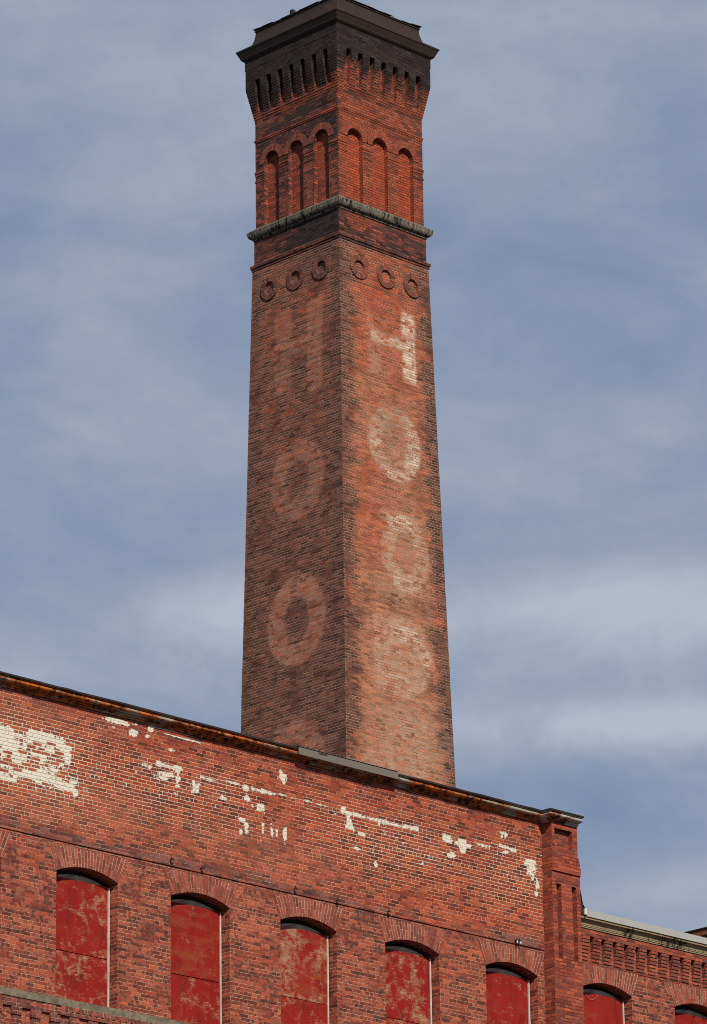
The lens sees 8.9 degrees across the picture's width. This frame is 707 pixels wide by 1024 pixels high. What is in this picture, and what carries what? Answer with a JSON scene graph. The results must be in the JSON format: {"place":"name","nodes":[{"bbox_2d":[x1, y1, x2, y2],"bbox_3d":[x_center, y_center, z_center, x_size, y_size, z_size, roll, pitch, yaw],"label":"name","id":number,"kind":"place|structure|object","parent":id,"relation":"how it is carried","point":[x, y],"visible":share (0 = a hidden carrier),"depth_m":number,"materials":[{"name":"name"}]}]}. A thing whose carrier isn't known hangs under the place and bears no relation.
{"place":"outdoors","nodes":[
{"label":"outdoors","id":0,"kind":"place"},
{"bbox_2d":[0,671,583,1023],"bbox_3d":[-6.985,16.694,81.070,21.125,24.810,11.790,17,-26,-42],"label":"mill building","id":1,"kind":"structure","parent":0,"point":[156,867],"depth_m":82.07,"materials":[{"name":"brick"}]},
{"bbox_2d":[55,870,109,1006],"bbox_3d":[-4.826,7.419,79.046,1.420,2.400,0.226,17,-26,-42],"label":"window","id":2,"kind":"structure","parent":1,"relation":"in","point":[82,901],"depth_m":79.05,"materials":[{"name":"red paint"}]},
{"bbox_2d":[171,895,221,1023],"bbox_3d":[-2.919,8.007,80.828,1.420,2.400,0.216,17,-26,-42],"label":"window","id":3,"kind":"structure","parent":1,"relation":"in","point":[196,990],"depth_m":80.83,"materials":[{"name":"red paint"}]},
{"bbox_2d":[280,919,328,1023],"bbox_3d":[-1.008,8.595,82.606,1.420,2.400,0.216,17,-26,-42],"label":"window","id":4,"kind":"structure","parent":1,"relation":"in","point":[304,948],"depth_m":82.66,"materials":[{"name":"red paint"}]},
{"bbox_2d":[236,0,455,787],"bbox_3d":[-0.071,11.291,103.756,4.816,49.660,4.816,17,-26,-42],"label":"brick chimney","id":5,"kind":"object","parent":1,"relation":"on","point":[345,644],"visible":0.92,"depth_m":107.32,"materials":[{"name":"brick"}]},
{"bbox_2d":[385,942,431,1023],"bbox_3d":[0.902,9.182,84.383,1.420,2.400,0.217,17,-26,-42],"label":"window","id":6,"kind":"structure","parent":1,"relation":"in","point":[408,970],"depth_m":84.50,"materials":[{"name":"red paint"}]},
{"bbox_2d":[486,964,529,1023],"bbox_3d":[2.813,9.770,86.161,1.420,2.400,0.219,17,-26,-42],"label":"window","id":7,"kind":"structure","parent":1,"relation":"in","point":[507,991],"depth_m":86.35,"materials":[{"name":"red paint"}]},
{"bbox_2d":[0,0,706,931],"label":"sky","id":8,"kind":"structure","parent":0,"point":[564,143],"materials":[{"name":"blue"}]},
{"bbox_2d":[580,890,706,1023],"bbox_3d":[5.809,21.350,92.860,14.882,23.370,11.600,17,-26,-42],"label":"mill annex","id":9,"kind":"object","parent":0,"point":[635,972],"visible":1,"depth_m":88.83,"materials":[{"name":"brick"}]},
{"bbox_2d":[583,986,624,1023],"bbox_3d":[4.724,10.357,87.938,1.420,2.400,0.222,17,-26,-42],"label":"window","id":10,"kind":"structure","parent":9,"relation":"in","point":[606,1008],"depth_m":88.19,"materials":[{"name":"red paint"}]},
{"bbox_2d":[675,1006,706,1023],"bbox_3d":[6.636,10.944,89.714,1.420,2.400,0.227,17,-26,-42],"label":"window","id":11,"kind":"structure","parent":9,"relation":"in","point":[683,1014],"depth_m":89.97,"materials":[{"name":"red paint"}]},
{"bbox_2d":[684,927,706,937],"bbox_3d":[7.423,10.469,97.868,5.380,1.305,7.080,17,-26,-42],"label":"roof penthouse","id":12,"kind":"object","parent":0,"point":[701,932],"depth_m":94.68,"materials":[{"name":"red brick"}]}
]}

